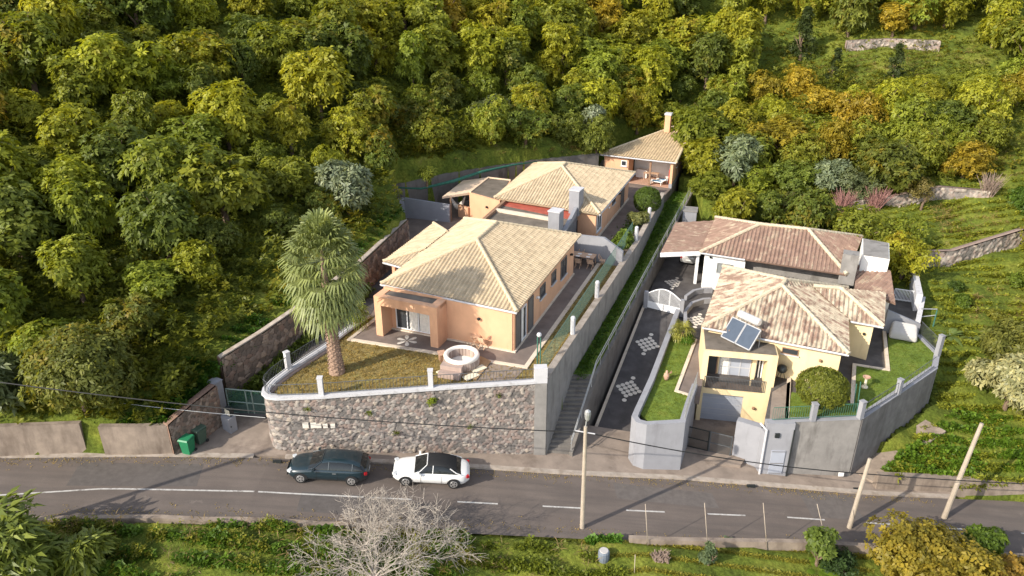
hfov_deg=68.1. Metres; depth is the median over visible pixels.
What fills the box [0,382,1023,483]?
overhead cable
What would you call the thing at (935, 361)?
garden wall
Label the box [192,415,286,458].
driveway apron
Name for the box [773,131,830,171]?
broadleaf tree
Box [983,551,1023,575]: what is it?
golden bush
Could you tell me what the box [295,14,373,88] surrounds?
broadleaf tree
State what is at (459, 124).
thicket
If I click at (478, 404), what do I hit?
stone retaining wall
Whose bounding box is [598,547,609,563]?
barrel
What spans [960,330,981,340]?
leaf plant
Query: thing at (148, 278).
broadleaf tree
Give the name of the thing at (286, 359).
railing
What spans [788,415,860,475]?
garden wall
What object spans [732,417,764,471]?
gate wall
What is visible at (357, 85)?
broadleaf tree
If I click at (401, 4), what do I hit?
broadleaf tree
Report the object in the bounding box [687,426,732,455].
garage gate
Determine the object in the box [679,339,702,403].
side path
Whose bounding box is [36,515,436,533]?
verge wall
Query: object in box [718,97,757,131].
broadleaf tree
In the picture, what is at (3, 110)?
broadleaf tree
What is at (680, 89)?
broadleaf tree
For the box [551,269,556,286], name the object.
window
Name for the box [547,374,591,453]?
stone steps
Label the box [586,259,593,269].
folding chair
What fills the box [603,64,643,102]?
broadleaf tree
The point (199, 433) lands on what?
wheelie bin
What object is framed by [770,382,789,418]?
garden path
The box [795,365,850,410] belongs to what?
round shrub
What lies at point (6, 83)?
broadleaf tree
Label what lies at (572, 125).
broadleaf tree
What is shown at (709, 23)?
broadleaf tree
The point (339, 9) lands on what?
broadleaf tree
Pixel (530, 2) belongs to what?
broadleaf tree
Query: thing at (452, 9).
broadleaf tree
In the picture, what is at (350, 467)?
parked car
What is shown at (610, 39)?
broadleaf tree
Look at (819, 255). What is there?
house
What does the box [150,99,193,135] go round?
broadleaf tree
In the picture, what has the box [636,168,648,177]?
counter
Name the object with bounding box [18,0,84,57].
broadleaf tree
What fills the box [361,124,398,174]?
broadleaf tree
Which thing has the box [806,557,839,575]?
leaf plant
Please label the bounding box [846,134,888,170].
broadleaf tree
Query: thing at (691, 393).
metal railing
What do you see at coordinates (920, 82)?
broadleaf tree
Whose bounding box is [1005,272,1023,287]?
slope bush
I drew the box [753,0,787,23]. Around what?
broadleaf tree
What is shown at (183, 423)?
entrance stone wall
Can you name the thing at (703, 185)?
broadleaf tree
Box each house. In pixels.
[374,216,580,352]
[442,161,635,235]
[694,264,885,424]
[699,215,894,315]
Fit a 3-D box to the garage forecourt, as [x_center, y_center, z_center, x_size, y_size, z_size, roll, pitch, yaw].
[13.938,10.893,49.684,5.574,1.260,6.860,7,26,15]
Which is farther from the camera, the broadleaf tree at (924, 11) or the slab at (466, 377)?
the broadleaf tree at (924, 11)
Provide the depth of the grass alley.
61.81 m
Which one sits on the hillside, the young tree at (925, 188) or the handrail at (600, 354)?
the young tree at (925, 188)
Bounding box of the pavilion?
[600,112,685,188]
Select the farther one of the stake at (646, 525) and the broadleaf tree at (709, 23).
the broadleaf tree at (709, 23)
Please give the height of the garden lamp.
2.390 m
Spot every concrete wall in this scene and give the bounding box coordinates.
[0,420,85,455]
[98,423,173,454]
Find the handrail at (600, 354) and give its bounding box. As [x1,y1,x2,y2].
[571,187,690,449]
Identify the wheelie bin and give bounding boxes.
[177,433,196,454]
[191,423,208,444]
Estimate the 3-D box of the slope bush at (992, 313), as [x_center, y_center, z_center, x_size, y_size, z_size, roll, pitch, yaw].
[38.455,2.513,60.023,2.082,2.012,1.931,0,25,0]
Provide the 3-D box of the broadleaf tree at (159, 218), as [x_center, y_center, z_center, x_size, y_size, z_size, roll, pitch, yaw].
[-23.576,-3.745,50.980,5.076,6.656,4.898,-14,28,-27]
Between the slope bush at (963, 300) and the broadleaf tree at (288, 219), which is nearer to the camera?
the broadleaf tree at (288, 219)
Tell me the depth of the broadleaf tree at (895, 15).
96.56 m
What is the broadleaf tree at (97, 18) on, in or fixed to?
on the hillside
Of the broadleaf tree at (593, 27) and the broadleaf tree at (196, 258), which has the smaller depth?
the broadleaf tree at (196, 258)
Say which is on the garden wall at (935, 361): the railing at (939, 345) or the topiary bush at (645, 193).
the railing at (939, 345)
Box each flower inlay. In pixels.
[397,335,416,345]
[664,277,679,288]
[687,313,703,327]
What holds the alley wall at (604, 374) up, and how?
on the yard paving at (672, 268)
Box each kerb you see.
[0,452,253,457]
[285,454,949,498]
[683,297,710,324]
[684,287,712,300]
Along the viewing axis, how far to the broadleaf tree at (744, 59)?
91.67 m
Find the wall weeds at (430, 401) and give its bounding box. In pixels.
[426,397,438,406]
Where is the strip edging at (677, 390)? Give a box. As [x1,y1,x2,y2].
[674,339,696,395]
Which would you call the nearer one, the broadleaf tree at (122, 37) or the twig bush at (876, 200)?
the broadleaf tree at (122, 37)
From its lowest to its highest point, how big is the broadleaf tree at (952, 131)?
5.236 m
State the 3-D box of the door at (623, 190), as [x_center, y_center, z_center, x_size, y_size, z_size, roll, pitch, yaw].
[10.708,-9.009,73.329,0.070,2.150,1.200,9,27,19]
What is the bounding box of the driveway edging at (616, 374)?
[595,306,643,426]
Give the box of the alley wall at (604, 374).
[569,192,692,455]
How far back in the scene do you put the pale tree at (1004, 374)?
51.21 m
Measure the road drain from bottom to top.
0.220 m
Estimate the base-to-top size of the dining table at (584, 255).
0.760 m
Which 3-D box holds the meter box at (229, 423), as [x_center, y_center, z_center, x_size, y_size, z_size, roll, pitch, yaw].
[-17.023,8.140,45.651,0.776,2.060,0.519,16,30,31]
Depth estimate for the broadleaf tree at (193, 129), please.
58.81 m
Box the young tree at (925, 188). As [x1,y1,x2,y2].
[904,175,935,210]
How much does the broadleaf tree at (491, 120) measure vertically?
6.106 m
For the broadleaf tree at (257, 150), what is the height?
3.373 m
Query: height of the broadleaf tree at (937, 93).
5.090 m
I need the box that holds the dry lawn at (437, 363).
[274,252,625,393]
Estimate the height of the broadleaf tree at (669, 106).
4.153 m
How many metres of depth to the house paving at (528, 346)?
49.81 m
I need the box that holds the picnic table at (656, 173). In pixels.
[644,171,658,177]
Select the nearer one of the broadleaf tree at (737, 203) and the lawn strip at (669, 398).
the lawn strip at (669, 398)
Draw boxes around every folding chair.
[477,337,487,349]
[574,258,581,268]
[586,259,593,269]
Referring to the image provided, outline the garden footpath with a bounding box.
[856,420,945,483]
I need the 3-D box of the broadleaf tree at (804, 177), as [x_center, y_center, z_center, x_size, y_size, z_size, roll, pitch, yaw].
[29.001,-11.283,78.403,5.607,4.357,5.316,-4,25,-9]
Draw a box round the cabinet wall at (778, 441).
[761,419,795,475]
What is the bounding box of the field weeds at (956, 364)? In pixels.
[857,174,1023,492]
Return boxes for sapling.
[803,525,841,566]
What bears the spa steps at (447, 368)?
on the spa mat
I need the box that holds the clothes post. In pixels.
[921,308,937,326]
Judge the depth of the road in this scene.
42.69 m
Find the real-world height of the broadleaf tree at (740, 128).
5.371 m
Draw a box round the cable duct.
[785,430,795,476]
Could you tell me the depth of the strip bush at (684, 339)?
54.80 m
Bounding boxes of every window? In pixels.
[539,282,546,301]
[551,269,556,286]
[560,255,567,281]
[596,214,601,233]
[620,160,626,166]
[715,262,732,273]
[780,347,798,357]
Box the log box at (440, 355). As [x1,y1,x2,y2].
[437,350,444,362]
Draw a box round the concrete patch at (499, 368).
[473,363,524,381]
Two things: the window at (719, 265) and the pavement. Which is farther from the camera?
the window at (719, 265)
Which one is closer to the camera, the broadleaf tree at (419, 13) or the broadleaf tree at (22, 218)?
the broadleaf tree at (22, 218)
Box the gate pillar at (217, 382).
[207,377,226,413]
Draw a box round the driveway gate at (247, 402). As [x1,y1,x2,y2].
[225,388,265,413]
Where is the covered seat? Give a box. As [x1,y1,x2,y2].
[889,321,917,341]
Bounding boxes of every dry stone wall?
[844,38,940,51]
[850,185,989,209]
[922,228,1023,267]
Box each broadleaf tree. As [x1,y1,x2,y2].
[0,0,32,22]
[0,8,61,93]
[0,52,19,98]
[0,88,55,131]
[0,92,8,126]
[0,129,47,208]
[0,174,66,267]
[0,249,20,285]
[0,267,33,349]
[6,316,93,371]
[14,144,56,183]
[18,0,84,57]
[30,153,121,221]
[35,102,101,163]
[35,231,115,306]
[40,107,62,144]
[41,45,113,107]
[47,177,120,244]
[60,0,80,6]
[63,30,175,97]
[67,29,132,64]
[68,1,124,36]
[78,120,146,201]
[79,0,174,32]
[98,291,163,346]
[110,22,160,60]
[110,87,157,138]
[115,182,199,260]
[117,132,229,198]
[121,258,187,302]
[127,55,187,100]
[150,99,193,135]
[152,25,237,84]
[156,112,225,151]
[170,238,222,288]
[171,146,273,223]
[173,0,220,29]
[173,26,207,47]
[177,61,224,109]
[186,76,265,155]
[189,214,243,259]
[219,36,263,93]
[223,12,281,45]
[227,0,276,17]
[242,140,286,172]
[246,15,316,78]
[255,155,315,197]
[255,203,302,235]
[256,92,306,118]
[264,98,313,155]
[276,0,316,17]
[279,45,353,120]
[280,17,315,37]
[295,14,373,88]
[304,185,342,217]
[308,0,359,36]
[310,143,345,172]
[318,105,372,157]
[332,81,368,114]
[346,84,396,137]
[347,0,404,48]
[359,76,396,99]
[360,29,399,75]
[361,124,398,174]
[382,0,423,29]
[386,97,423,131]
[393,30,428,88]
[399,83,443,118]
[403,0,454,34]
[410,112,454,154]
[412,22,465,76]
[429,69,464,113]
[441,0,468,39]
[455,18,508,79]
[458,0,474,19]
[460,66,499,103]
[462,0,515,38]
[465,94,511,145]
[468,93,511,124]
[482,0,505,5]
[487,37,528,85]
[497,25,530,71]
[502,62,549,104]
[503,101,556,148]
[505,0,541,43]
[507,0,552,14]
[511,81,553,120]
[526,0,596,43]
[533,47,563,87]
[540,20,581,79]
[546,112,588,145]
[547,83,595,119]
[560,36,623,82]
[561,67,595,97]
[577,114,615,153]
[579,7,598,40]
[579,77,623,120]
[585,0,626,33]
[591,32,638,63]
[603,8,656,51]
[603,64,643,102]
[620,0,639,13]
[621,84,663,134]
[626,44,678,95]
[634,38,689,77]
[641,0,675,36]
[649,13,707,60]
[653,101,687,131]
[665,74,698,102]
[669,0,702,20]
[670,104,732,152]
[678,136,725,176]
[685,30,733,91]
[686,170,731,198]
[689,88,727,112]
[700,11,734,36]
[705,72,749,106]
[711,3,766,52]
[711,185,757,219]
[717,120,746,148]
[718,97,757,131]
[720,129,775,168]
[721,0,753,12]
[722,33,763,84]
[734,162,779,194]
[742,113,816,158]
[746,69,785,104]
[750,93,785,124]
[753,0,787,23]
[755,189,791,224]
[767,99,811,120]
[769,158,820,192]
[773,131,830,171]
[779,62,818,103]
[783,185,835,228]
[787,113,837,137]
[788,0,825,19]
[793,83,841,115]
[812,117,857,162]
[816,0,838,17]
[820,205,861,231]
[825,202,896,251]
[827,0,879,37]
[828,89,889,132]
[837,166,885,204]
[843,84,870,100]
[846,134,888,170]
[847,114,890,160]
[861,139,926,194]
[871,76,922,124]
[878,1,913,37]
[881,229,941,287]
[882,92,936,142]
[884,212,930,242]
[889,120,952,175]
[897,0,947,29]
[905,74,947,91]
[914,83,954,104]
[929,0,975,28]
[929,98,988,127]
[929,113,977,155]
[937,140,998,179]
[945,67,998,96]
[952,73,1014,133]
[964,113,1015,152]
[967,0,984,7]
[976,0,995,13]
[977,0,1023,48]
[988,14,1023,65]
[994,53,1023,82]
[995,82,1023,113]
[997,68,1023,105]
[1017,219,1023,248]
[1017,262,1023,276]
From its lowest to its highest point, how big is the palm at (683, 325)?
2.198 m
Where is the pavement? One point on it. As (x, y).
(599, 458)
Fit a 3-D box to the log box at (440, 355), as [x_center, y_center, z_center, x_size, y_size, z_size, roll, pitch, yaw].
[-4.339,4.231,46.922,0.450,0.550,0.600,-9,26,-18]
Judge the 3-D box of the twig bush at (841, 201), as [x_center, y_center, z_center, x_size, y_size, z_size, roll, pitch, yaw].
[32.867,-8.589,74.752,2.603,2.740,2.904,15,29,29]
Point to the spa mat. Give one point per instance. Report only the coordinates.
(484, 361)
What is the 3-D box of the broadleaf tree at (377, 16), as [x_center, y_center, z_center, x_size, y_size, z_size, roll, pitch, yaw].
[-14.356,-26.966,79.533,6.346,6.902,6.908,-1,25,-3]
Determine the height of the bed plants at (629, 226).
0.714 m
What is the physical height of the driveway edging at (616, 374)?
3.084 m
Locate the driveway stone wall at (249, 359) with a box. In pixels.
[217,219,409,404]
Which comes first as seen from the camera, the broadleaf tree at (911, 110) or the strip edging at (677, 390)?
the strip edging at (677, 390)
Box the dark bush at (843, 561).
[819,545,859,575]
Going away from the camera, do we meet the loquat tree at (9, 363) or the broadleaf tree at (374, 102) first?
the loquat tree at (9, 363)
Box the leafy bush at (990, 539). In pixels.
[963,523,1009,562]
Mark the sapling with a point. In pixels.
(821, 541)
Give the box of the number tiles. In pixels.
[302,422,334,427]
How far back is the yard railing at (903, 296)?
61.37 m
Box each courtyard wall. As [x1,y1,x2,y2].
[909,270,922,310]
[915,297,925,322]
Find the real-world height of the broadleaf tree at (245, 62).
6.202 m
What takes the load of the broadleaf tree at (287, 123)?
on the hillside
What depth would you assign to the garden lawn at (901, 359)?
51.22 m
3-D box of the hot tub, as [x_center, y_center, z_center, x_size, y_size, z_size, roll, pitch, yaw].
[-3.084,4.330,46.417,2.240,0.798,2.240,0,25,0]
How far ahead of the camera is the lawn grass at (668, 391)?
49.79 m
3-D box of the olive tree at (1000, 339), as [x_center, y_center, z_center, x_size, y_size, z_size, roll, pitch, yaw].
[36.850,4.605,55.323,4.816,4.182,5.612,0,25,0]
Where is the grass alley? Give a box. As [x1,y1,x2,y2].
[574,193,689,373]
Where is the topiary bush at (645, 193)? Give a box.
[633,186,661,212]
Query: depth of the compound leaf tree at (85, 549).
35.99 m
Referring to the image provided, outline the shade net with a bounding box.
[398,161,538,189]
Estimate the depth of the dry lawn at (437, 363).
46.57 m
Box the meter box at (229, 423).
[221,405,237,433]
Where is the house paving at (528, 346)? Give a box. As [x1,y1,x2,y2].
[354,257,597,364]
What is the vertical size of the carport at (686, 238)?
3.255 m
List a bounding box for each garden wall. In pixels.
[398,197,450,221]
[574,234,623,265]
[628,309,697,469]
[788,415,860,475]
[849,366,937,475]
[882,309,920,333]
[917,334,939,400]
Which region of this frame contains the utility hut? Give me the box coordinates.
[682,206,697,221]
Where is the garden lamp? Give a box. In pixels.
[537,332,541,363]
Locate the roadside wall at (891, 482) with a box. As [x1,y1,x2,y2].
[873,471,1023,497]
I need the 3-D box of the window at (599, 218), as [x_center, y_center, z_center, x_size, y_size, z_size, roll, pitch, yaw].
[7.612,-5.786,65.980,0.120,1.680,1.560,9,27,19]
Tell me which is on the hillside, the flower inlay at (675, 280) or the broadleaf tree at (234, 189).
the broadleaf tree at (234, 189)
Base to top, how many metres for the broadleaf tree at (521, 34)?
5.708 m
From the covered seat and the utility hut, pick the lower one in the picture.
the covered seat
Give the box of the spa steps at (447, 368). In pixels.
[438,361,462,380]
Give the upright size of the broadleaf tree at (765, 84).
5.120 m
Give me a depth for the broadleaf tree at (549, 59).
85.67 m
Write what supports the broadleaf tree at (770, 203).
on the hillside
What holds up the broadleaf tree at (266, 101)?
on the hillside
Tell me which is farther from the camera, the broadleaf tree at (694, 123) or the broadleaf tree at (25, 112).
the broadleaf tree at (694, 123)
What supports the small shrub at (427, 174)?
on the hillside
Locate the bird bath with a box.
[861,375,870,388]
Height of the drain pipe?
3.618 m
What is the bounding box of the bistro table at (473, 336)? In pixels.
[470,334,480,347]
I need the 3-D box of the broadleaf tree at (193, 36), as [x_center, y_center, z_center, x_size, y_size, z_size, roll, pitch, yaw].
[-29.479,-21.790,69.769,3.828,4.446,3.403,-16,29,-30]
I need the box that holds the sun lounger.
[650,177,668,185]
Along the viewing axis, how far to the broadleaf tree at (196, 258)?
49.70 m
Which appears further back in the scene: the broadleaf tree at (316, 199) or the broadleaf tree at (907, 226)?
the broadleaf tree at (907, 226)
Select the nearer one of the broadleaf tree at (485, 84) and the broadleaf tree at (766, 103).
the broadleaf tree at (485, 84)
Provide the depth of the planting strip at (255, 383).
48.72 m
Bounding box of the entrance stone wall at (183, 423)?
[163,383,222,454]
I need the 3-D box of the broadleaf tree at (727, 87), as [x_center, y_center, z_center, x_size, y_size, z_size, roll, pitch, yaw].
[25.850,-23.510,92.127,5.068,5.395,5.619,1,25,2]
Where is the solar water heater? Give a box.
[721,310,761,350]
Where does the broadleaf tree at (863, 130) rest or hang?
on the hillside
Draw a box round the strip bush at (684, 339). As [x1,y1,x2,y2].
[680,333,695,343]
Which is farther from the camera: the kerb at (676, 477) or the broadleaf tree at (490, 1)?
the broadleaf tree at (490, 1)
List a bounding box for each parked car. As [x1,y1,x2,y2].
[287,447,370,485]
[392,451,469,488]
[679,254,700,263]
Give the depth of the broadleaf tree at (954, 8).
96.58 m
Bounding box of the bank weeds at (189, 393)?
[120,207,404,424]
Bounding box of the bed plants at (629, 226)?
[610,212,640,250]
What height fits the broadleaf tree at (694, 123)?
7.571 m
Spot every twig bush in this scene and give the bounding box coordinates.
[650,549,670,563]
[831,187,861,209]
[864,186,895,210]
[978,172,1011,196]
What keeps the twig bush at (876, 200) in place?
on the hillside
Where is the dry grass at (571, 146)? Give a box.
[455,45,1023,329]
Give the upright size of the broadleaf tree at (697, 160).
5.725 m
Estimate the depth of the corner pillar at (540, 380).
45.24 m
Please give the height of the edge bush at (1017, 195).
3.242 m
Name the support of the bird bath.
on the garden lawn at (901, 359)
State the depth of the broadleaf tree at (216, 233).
51.82 m
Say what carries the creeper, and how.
on the hillside
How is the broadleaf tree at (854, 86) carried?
on the hillside
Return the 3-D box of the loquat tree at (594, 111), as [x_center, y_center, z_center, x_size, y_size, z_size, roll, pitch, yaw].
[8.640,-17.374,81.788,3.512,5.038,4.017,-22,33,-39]
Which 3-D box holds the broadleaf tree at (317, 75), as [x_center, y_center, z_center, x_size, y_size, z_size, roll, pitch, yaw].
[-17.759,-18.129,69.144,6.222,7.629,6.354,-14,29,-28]
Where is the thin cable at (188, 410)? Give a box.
[43,392,264,417]
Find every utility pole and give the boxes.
[576,409,594,528]
[847,458,871,528]
[941,422,983,519]
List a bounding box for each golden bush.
[862,508,1008,575]
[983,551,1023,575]
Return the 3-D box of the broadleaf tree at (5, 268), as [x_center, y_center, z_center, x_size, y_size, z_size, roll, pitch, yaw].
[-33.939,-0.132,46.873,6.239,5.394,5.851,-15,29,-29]
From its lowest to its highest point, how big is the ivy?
0.899 m
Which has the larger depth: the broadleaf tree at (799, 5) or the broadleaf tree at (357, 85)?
the broadleaf tree at (799, 5)
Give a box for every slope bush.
[947,280,965,292]
[952,292,972,308]
[986,307,1012,322]
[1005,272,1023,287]
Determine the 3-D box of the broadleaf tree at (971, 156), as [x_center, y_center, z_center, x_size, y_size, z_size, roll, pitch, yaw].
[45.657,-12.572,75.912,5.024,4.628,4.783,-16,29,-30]
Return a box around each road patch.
[66,463,203,485]
[297,492,381,515]
[613,483,718,508]
[799,493,863,519]
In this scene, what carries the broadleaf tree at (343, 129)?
on the hillside
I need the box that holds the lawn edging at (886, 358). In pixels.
[785,331,889,417]
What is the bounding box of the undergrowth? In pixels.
[0,0,1023,424]
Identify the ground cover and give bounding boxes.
[45,516,476,575]
[476,533,628,575]
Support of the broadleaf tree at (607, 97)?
on the hillside
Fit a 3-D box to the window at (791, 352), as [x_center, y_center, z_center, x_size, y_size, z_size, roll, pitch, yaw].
[18.385,4.249,50.078,1.203,0.530,0.120,11,27,22]
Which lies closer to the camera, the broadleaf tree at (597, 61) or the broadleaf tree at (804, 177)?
the broadleaf tree at (804, 177)
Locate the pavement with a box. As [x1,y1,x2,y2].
[286,425,950,493]
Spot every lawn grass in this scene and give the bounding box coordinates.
[642,318,690,419]
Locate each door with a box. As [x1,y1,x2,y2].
[395,309,429,333]
[516,309,521,347]
[521,303,526,341]
[528,294,533,332]
[620,187,624,206]
[768,450,785,473]
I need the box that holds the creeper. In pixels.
[880,406,1023,478]
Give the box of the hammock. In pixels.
[451,197,464,209]
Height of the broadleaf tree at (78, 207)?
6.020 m
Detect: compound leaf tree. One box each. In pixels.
[0,485,68,575]
[53,524,118,575]
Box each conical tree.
[783,6,820,63]
[820,47,844,87]
[880,42,906,82]
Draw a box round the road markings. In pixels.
[0,488,1023,533]
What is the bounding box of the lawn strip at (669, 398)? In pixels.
[640,320,691,420]
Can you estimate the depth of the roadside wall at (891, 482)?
47.66 m
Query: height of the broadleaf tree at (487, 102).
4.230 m
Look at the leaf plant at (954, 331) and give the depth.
58.00 m
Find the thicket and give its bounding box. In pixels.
[380,54,1013,199]
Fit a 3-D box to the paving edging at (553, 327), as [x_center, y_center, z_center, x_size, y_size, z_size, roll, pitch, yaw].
[-1.830,0.868,55.183,12.220,0.385,18.173,9,27,19]
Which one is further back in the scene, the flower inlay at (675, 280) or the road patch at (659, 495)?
the flower inlay at (675, 280)
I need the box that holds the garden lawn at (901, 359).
[789,334,933,416]
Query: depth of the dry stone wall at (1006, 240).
66.51 m
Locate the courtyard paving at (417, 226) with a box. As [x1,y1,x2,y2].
[371,160,683,316]
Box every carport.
[382,221,447,273]
[660,220,713,283]
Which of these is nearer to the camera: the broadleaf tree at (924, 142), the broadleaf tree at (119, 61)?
the broadleaf tree at (119, 61)
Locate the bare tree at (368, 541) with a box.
[287,484,485,575]
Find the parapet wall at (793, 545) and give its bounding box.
[628,535,1023,562]
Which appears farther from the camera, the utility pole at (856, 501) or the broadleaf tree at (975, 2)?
the broadleaf tree at (975, 2)
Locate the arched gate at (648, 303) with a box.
[643,289,684,316]
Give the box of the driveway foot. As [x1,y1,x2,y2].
[581,441,628,452]
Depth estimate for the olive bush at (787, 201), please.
72.81 m
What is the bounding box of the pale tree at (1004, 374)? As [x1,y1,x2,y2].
[961,352,1023,411]
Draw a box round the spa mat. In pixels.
[462,356,490,379]
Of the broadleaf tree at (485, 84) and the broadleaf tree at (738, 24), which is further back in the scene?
the broadleaf tree at (738, 24)
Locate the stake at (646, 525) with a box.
[645,504,647,545]
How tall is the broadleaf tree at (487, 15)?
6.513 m
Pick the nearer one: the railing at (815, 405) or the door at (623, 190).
the railing at (815, 405)
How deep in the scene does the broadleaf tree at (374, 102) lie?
68.04 m
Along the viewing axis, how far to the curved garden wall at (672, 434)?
46.34 m
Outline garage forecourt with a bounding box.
[687,413,744,467]
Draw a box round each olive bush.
[730,193,757,218]
[776,191,797,221]
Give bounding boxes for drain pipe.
[758,423,767,474]
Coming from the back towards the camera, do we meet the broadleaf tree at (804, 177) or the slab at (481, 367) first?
the broadleaf tree at (804, 177)
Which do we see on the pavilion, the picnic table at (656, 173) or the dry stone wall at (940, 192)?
the picnic table at (656, 173)
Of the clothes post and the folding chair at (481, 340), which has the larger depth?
the clothes post
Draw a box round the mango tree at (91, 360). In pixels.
[15,320,142,415]
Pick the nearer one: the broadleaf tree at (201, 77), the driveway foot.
the driveway foot
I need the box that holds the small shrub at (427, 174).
[416,165,437,186]
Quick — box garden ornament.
[664,370,671,380]
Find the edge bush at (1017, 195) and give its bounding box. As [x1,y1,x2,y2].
[1003,186,1023,215]
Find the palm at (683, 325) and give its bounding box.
[666,319,696,343]
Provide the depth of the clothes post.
58.55 m
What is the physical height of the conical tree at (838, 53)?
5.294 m
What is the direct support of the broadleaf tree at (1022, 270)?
on the hillside
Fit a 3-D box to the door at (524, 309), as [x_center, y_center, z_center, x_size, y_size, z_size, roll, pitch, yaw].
[0.745,2.224,48.766,0.070,2.350,0.950,9,27,19]
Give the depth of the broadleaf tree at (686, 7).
99.52 m
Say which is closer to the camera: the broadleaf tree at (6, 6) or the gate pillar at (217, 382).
the gate pillar at (217, 382)
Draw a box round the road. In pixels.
[0,457,1023,552]
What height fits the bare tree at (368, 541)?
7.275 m
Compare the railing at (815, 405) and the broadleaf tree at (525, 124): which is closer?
the railing at (815, 405)
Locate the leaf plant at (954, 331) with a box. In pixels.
[935,328,963,346]
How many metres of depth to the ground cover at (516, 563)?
38.99 m
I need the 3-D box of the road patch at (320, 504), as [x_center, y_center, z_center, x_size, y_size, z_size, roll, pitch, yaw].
[-9.315,11.717,41.153,4.460,0.497,1.561,-1,25,-2]
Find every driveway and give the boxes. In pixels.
[230,268,391,415]
[598,307,679,431]
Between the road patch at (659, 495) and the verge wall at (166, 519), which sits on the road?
the road patch at (659, 495)
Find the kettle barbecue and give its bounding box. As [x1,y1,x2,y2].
[776,364,787,381]
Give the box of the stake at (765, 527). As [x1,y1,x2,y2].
[763,503,766,547]
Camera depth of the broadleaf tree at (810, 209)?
67.31 m
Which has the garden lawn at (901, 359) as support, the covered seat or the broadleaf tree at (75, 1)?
the covered seat
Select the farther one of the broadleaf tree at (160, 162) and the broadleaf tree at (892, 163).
the broadleaf tree at (892, 163)
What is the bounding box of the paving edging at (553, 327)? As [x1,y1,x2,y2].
[347,263,600,368]
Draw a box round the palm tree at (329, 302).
[277,206,371,376]
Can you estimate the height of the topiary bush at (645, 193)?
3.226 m
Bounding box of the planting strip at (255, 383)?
[226,282,375,405]
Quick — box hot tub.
[443,345,479,372]
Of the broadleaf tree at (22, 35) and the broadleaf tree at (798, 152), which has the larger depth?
the broadleaf tree at (798, 152)
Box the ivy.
[584,532,623,545]
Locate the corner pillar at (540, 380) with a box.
[534,364,547,454]
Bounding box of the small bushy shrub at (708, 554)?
[697,540,717,565]
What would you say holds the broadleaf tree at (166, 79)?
on the hillside
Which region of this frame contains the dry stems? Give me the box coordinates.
[51,510,602,575]
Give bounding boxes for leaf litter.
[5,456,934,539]
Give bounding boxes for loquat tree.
[0,350,31,417]
[314,157,374,214]
[578,104,609,138]
[709,133,764,185]
[813,158,852,196]
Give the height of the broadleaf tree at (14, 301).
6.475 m
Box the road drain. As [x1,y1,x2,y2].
[747,484,755,487]
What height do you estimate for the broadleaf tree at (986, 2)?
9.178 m
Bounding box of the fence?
[542,207,651,364]
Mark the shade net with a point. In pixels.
(462, 177)
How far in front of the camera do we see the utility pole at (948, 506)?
44.37 m
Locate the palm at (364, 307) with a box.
[340,300,372,331]
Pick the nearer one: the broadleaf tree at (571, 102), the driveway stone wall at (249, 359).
the driveway stone wall at (249, 359)
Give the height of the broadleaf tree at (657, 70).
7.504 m
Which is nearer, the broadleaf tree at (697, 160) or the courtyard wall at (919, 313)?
the courtyard wall at (919, 313)
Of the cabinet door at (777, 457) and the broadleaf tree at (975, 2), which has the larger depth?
the broadleaf tree at (975, 2)
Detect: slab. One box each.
[462,373,479,380]
[471,364,486,371]
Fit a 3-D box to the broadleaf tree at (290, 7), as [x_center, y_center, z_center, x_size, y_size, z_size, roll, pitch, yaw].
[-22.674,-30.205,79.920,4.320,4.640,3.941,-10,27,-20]
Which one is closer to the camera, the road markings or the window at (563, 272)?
the road markings
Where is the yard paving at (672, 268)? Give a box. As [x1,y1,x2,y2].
[640,254,916,422]
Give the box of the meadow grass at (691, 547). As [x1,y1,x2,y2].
[580,538,874,575]
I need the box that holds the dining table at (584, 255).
[574,251,596,264]
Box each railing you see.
[263,317,345,392]
[267,368,533,395]
[684,373,697,418]
[772,399,867,421]
[865,356,936,412]
[894,288,913,301]
[919,322,945,356]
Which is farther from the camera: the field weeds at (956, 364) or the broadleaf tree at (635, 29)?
the broadleaf tree at (635, 29)
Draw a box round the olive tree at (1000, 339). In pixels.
[978,317,1023,359]
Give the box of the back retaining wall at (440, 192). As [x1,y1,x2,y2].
[392,153,598,203]
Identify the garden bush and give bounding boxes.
[611,228,633,249]
[626,211,650,225]
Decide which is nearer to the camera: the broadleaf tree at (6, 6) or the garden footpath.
the garden footpath
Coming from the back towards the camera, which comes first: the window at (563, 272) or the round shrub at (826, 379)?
the window at (563, 272)
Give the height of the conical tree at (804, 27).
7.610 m
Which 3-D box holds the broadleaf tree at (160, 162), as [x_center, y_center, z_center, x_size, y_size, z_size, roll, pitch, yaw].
[-24.361,-7.716,54.704,7.208,7.299,6.829,16,30,31]
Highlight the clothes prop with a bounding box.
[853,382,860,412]
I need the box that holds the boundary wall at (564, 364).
[545,192,664,454]
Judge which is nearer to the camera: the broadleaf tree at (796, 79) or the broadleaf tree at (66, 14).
the broadleaf tree at (66, 14)
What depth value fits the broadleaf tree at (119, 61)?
60.74 m
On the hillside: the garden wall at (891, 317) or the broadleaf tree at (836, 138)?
the broadleaf tree at (836, 138)
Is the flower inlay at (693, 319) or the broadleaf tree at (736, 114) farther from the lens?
the broadleaf tree at (736, 114)
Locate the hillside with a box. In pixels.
[0,0,1023,575]
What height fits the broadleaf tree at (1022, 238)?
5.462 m
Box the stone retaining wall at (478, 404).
[261,315,535,453]

